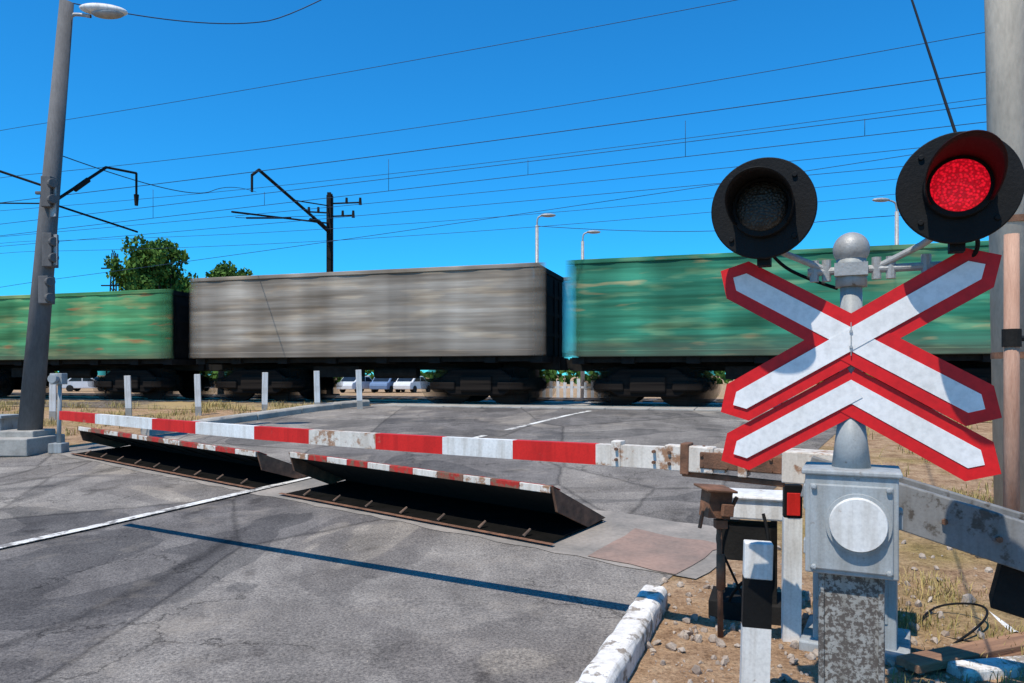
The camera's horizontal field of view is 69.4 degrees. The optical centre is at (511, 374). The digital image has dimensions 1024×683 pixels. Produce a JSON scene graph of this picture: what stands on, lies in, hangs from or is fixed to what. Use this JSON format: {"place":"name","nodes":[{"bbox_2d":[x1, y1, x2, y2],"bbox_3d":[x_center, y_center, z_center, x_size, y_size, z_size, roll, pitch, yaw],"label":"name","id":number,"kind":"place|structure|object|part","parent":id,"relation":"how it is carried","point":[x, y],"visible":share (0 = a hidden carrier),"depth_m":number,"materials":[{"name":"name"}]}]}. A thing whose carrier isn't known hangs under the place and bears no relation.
{"place":"outdoors","nodes":[
{"label":"outdoors","id":0,"kind":"place"},
{"bbox_2d":[0,395,836,682],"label":"road","id":1,"kind":"structure","parent":0,"point":[209,593],"depth_m":5.64,"materials":[{"name":"grey asphalt"}]},
{"bbox_2d":[47,373,68,452],"bbox_3d":[-7.350,0.617,11.965,0.220,1.291,0.290,0,0,0],"label":"barrier signal post","id":2,"kind":"object","parent":1,"relation":"on","point":[58,445],"visible":0.95,"depth_m":11.97,"materials":[{"name":"grey metal"}]},
{"bbox_2d":[0,411,588,547],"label":"road centre line","id":3,"kind":"object","parent":1,"relation":"on","point":[124,519],"visible":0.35,"depth_m":7.80,"materials":[{"name":"paint"}]},
{"bbox_2d":[60,445,716,578],"bbox_3d":[-2.535,1.321,9.169,10.794,0.313,1.528,0,0,37],"label":"flap foundation","id":4,"kind":"object","parent":1,"relation":"in","point":[688,550],"visible":0.44,"depth_m":6.48,"materials":[{"name":"concrete"}]},
{"bbox_2d":[70,426,307,488],"bbox_3d":[-4.739,1.082,10.639,4.910,0.530,1.005,0,0,37],"label":"road barrier flap","id":5,"kind":"object","parent":4,"relation":"on","point":[251,469],"visible":0.94,"depth_m":10.34,"materials":[{"name":"metal"}]},
{"bbox_2d":[278,452,605,544],"bbox_3d":[-0.872,1.157,7.738,3.760,0.544,1.005,0,0,37],"label":"road barrier flap","id":6,"kind":"object","parent":4,"relation":"on","point":[541,513],"visible":1,"depth_m":7.48,"materials":[{"name":"metal"}]},
{"bbox_2d":[0,0,988,374],"label":"sky","id":7,"kind":"structure","parent":0,"point":[127,62],"materials":[{"name":"blue"}]},
{"bbox_2d":[0,375,1023,682],"bbox_3d":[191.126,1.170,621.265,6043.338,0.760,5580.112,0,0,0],"label":"ground","id":8,"kind":"structure","parent":0,"point":[958,565],"depth_m":5.07,"materials":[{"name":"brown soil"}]},
{"bbox_2d":[0,414,18,430],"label":"control cabinet","id":9,"kind":"object","parent":8,"relation":"on","point":[8,421],"visible":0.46,"depth_m":12.35,"materials":[{"name":"white metal"}]},
{"bbox_2d":[49,383,56,420],"bbox_3d":[-10.297,0.593,16.601,0.130,1.050,0.078,0,0,-17],"label":"guide post","id":10,"kind":"object","parent":8,"relation":"on","point":[52,400],"visible":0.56,"depth_m":16.57,"materials":[{"name":"concrete"}]},
{"bbox_2d":[0,0,138,456],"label":"street lamp pole","id":11,"kind":"object","parent":8,"relation":"on","point":[30,435],"visible":0.99,"depth_m":12.13,"materials":[{"name":"grey concrete"}]},
{"bbox_2d":[62,377,100,391],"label":"parked car","id":12,"kind":"object","parent":8,"relation":"on","point":[76,384],"visible":0.38,"depth_m":69.08,"materials":[{"name":"paint"}]},
{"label":"side windows","id":13,"kind":"part","parent":12,"relation":"part of","materials":[{"name":"black glass"}]},
{"bbox_2d":[101,250,119,290],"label":"lattice mast","id":14,"kind":"object","parent":8,"relation":"on","point":[113,285],"visible":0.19,"depth_m":59.84,"materials":[{"name":"metal"}]},
{"bbox_2d":[124,375,131,415],"bbox_3d":[-8.813,0.538,16.996,0.130,1.050,0.078,-2,1,-17],"label":"guide post","id":15,"kind":"object","parent":8,"relation":"on","point":[128,396],"visible":0.96,"depth_m":16.96,"materials":[{"name":"concrete"}]},
{"bbox_2d":[103,254,173,290],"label":"broadleaf tree","id":16,"kind":"object","parent":8,"relation":"on","point":[114,266],"visible":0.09,"depth_m":47.37,"materials":[{"name":"green plant"}]},
{"bbox_2d":[119,235,197,293],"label":"broadleaf tree","id":17,"kind":"object","parent":8,"relation":"on","point":[168,276],"visible":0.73,"depth_m":44.36,"materials":[{"name":"green plant"}]},
{"bbox_2d":[194,374,201,415],"bbox_3d":[-7.211,0.506,16.997,0.130,1.050,0.078,-2,0,-17],"label":"guide post","id":18,"kind":"object","parent":8,"relation":"on","point":[197,388],"visible":0.96,"depth_m":16.96,"materials":[{"name":"concrete"}]},
{"bbox_2d":[0,395,432,409],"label":"ballast bed","id":19,"kind":"object","parent":8,"relation":"on","point":[147,404],"visible":0.23,"depth_m":20.29,"materials":[{"name":"beige gravel"}]},
{"bbox_2d":[0,392,937,411],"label":"railway track","id":20,"kind":"structure","parent":19,"relation":"on","point":[332,397],"depth_m":23.05,"materials":[{"name":"metal"}]},
{"bbox_2d":[0,289,221,399],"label":"freight wagon","id":21,"kind":"object","parent":20,"relation":"on","point":[145,339],"visible":0.79,"depth_m":22.24,"materials":[{"name":"green paint"}]},
{"bbox_2d":[195,262,572,403],"bbox_3d":[-3.772,-1.002,20.982,11.690,3.505,2.960,0,0,17],"label":"freight wagon","id":22,"kind":"object","parent":20,"relation":"on","point":[476,333],"visible":0.94,"depth_m":19.56,"materials":[{"name":"grey paint"}]},
{"bbox_2d":[561,240,991,408],"bbox_3d":[6.741,-1.012,17.747,11.690,3.525,2.960,0,0,17],"label":"freight wagon","id":23,"kind":"object","parent":20,"relation":"on","point":[672,330],"visible":0.55,"depth_m":17.13,"materials":[{"name":"green paint"}]},
{"bbox_2d":[205,260,252,393],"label":"broadleaf tree","id":24,"kind":"object","parent":8,"relation":"on","point":[224,270],"visible":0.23,"depth_m":47.82,"materials":[{"name":"green plant"}]},
{"bbox_2d":[141,400,369,435],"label":"kerb","id":25,"kind":"structure","parent":8,"relation":"on","point":[244,417],"depth_m":16.25,"materials":[{"name":"concrete"}]},
{"bbox_2d":[314,371,319,404],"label":"guide post","id":26,"kind":"object","parent":25,"relation":"on","point":[316,387],"visible":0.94,"depth_m":17.46,"materials":[{"name":"concrete"}]},
{"bbox_2d":[262,372,267,410],"bbox_3d":[-5.744,0.465,17.202,0.130,1.050,0.078,1,0,-17],"label":"guide post","id":27,"kind":"object","parent":8,"relation":"on","point":[264,391],"visible":0.93,"depth_m":17.16,"materials":[{"name":"concrete"}]},
{"bbox_2d":[231,168,361,394],"bbox_3d":[-8.953,-3.240,29.130,2.085,9.100,6.972,0,0,28],"label":"catenary mast","id":28,"kind":"object","parent":8,"relation":"on","point":[329,235],"visible":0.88,"depth_m":31.54,"materials":[{"name":"metal"}]},
{"bbox_2d":[0,0,985,286],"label":"overhead wires","id":29,"kind":"object","parent":28,"relation":"attached to","point":[938,78],"visible":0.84,"depth_m":21.31,"materials":[{"name":"metal"}]},
{"bbox_2d":[337,376,378,392],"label":"parked car","id":30,"kind":"object","parent":8,"relation":"on","point":[344,384],"visible":0.54,"depth_m":64.58,"materials":[{"name":"paint"}]},
{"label":"side windows","id":31,"kind":"part","parent":30,"relation":"part of","materials":[{"name":"black glass"}]},
{"bbox_2d":[356,370,362,408],"bbox_3d":[-3.694,0.397,17.896,0.130,1.050,0.078,-2,1,-17],"label":"guide post","id":32,"kind":"object","parent":8,"relation":"on","point":[359,389],"visible":0.96,"depth_m":17.86,"materials":[{"name":"concrete"}]},
{"bbox_2d":[369,377,404,392],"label":"parked car","id":33,"kind":"object","parent":8,"relation":"on","point":[386,384],"visible":0.71,"depth_m":64.26,"materials":[{"name":"paint"}]},
{"bbox_2d":[393,376,430,392],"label":"parked car","id":34,"kind":"object","parent":8,"relation":"on","point":[413,385],"visible":0.84,"depth_m":64.51,"materials":[{"name":"paint"}]},
{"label":"side windows","id":35,"kind":"part","parent":34,"relation":"part of","materials":[{"name":"black glass"}]},
{"bbox_2d":[55,358,877,383],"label":"distant trees","id":36,"kind":"object","parent":8,"relation":"on","point":[553,375],"visible":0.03,"depth_m":123.91,"materials":[{"name":"green plant"}]},
{"bbox_2d":[59,411,1023,667],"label":"boom barrier","id":37,"kind":"object","parent":8,"relation":"on","point":[975,527],"visible":0.68,"depth_m":3.99,"materials":[{"name":"white metal"}]},
{"bbox_2d":[535,213,555,263],"bbox_3d":[1.797,-3.603,40.000,1.147,10.250,0.320,0,0,0],"label":"street lamp","id":38,"kind":"object","parent":8,"relation":"on","point":[537,237],"visible":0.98,"depth_m":39.92,"materials":[{"name":"metal"}]},
{"bbox_2d":[544,379,593,397],"bbox_3d":[2.700,0.750,30.050,3.100,1.200,0.140,0,0,0],"label":"white fence","id":39,"kind":"object","parent":8,"relation":"on","point":[564,386],"visible":0.37,"depth_m":29.98,"materials":[{"name":"paint"}]},
{"bbox_2d":[371,400,779,411],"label":"crossing deck","id":40,"kind":"structure","parent":8,"relation":"on","point":[491,404],"depth_m":18.43,"materials":[{"name":"concrete"}]},
{"bbox_2d":[580,230,599,397],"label":"street lamp","id":41,"kind":"object","parent":8,"relation":"on","point":[583,372],"visible":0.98,"depth_m":43.91,"materials":[{"name":"metal"}]},
{"bbox_2d":[575,585,667,682],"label":"kerb","id":42,"kind":"structure","parent":8,"relation":"on","point":[619,654],"depth_m":3.98,"materials":[{"name":"white concrete"}]},
{"bbox_2d":[694,483,737,637],"bbox_3d":[1.197,1.093,4.314,0.234,0.914,0.160,0,0,-17],"label":"rusty detector post","id":43,"kind":"object","parent":8,"relation":"on","point":[717,503],"visible":0.97,"depth_m":4.30,"materials":[{"name":"metal"}]},
{"bbox_2d":[708,488,782,625],"bbox_3d":[1.488,1.149,4.686,0.540,0.802,0.413,0,0,20],"label":"trackside relay box","id":44,"kind":"object","parent":8,"relation":"on","point":[765,505],"visible":0.34,"depth_m":4.59,"materials":[{"name":"white paint"}]},
{"bbox_2d":[739,539,773,682],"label":"guide post","id":45,"kind":"object","parent":8,"relation":"on","point":[756,620],"visible":1,"depth_m":3.36,"materials":[{"name":"white paint"}]},
{"bbox_2d":[781,483,802,641],"bbox_3d":[1.613,1.135,4.264,0.100,1.010,0.071,0,0,10],"label":"guide post","id":46,"kind":"object","parent":8,"relation":"on","point":[791,603],"visible":0.91,"depth_m":4.24,"materials":[{"name":"white metal"}]},
{"bbox_2d":[645,543,1007,682],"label":"gravel stones","id":47,"kind":"object","parent":8,"relation":"on","point":[697,638],"visible":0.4,"depth_m":4.24,"materials":[{"name":"grey gravel"}]},
{"bbox_2d":[711,130,1023,682],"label":"crossing signal","id":48,"kind":"object","parent":8,"relation":"on","point":[956,192],"visible":1,"depth_m":2.83,"materials":[{"name":"grey paint"}]},
{"bbox_2d":[872,198,898,244],"bbox_3d":[17.778,-3.450,35.200,1.297,9.950,0.320,0,0,0],"label":"street lamp","id":49,"kind":"object","parent":8,"relation":"on","point":[896,219],"visible":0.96,"depth_m":35.12,"materials":[{"name":"metal"}]},
{"bbox_2d":[901,540,984,638],"bbox_3d":[4.141,1.464,4.182,3.500,0.254,3.592,0,0,17],"label":"rubble","id":50,"kind":"object","parent":8,"relation":"on","point":[968,598],"visible":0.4,"depth_m":4.81,"materials":[{"name":"stone"}]},
{"bbox_2d":[922,602,988,643],"bbox_3d":[2.664,1.467,4.375,0.400,0.138,0.563,0,0,0],"label":"loose cable","id":51,"kind":"object","parent":8,"relation":"on","point":[973,629],"visible":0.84,"depth_m":4.43,"materials":[{"name":"black rubber"}]},
{"bbox_2d":[896,632,1023,673],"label":"wooden plank","id":52,"kind":"object","parent":8,"relation":"on","point":[925,661],"visible":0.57,"depth_m":3.94,"materials":[{"name":"brown wood"}]},
{"bbox_2d":[946,655,1023,681],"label":"concrete slab offcut","id":53,"kind":"object","parent":8,"relation":"on","point":[975,671],"visible":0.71,"depth_m":3.76,"materials":[{"name":"white concrete"}]},
{"bbox_2d":[989,611,1017,631],"bbox_3d":[3.279,1.478,5.377,0.127,0.147,2.202,0,0,19],"label":"old pipe","id":54,"kind":"object","parent":8,"relation":"on","point":[1003,623],"visible":0.12,"depth_m":4.47,"materials":[{"name":"white paint"}]},
{"bbox_2d":[984,0,1023,512],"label":"utility pole","id":55,"kind":"object","parent":8,"relation":"on","point":[1004,44],"visible":0.49,"depth_m":5.71,"materials":[{"name":"concrete"}]},
{"bbox_2d":[1001,233,1023,511],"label":"timber post","id":56,"kind":"object","parent":8,"relation":"on","point":[1012,337],"visible":0.86,"depth_m":4.96,"materials":[{"name":"wood"}]},
{"bbox_2d":[812,484,1023,682],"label":"dry grass","id":57,"kind":"structure","parent":0,"point":[918,617],"depth_m":4.62,"materials":[{"name":"beige plant"}]}
]}

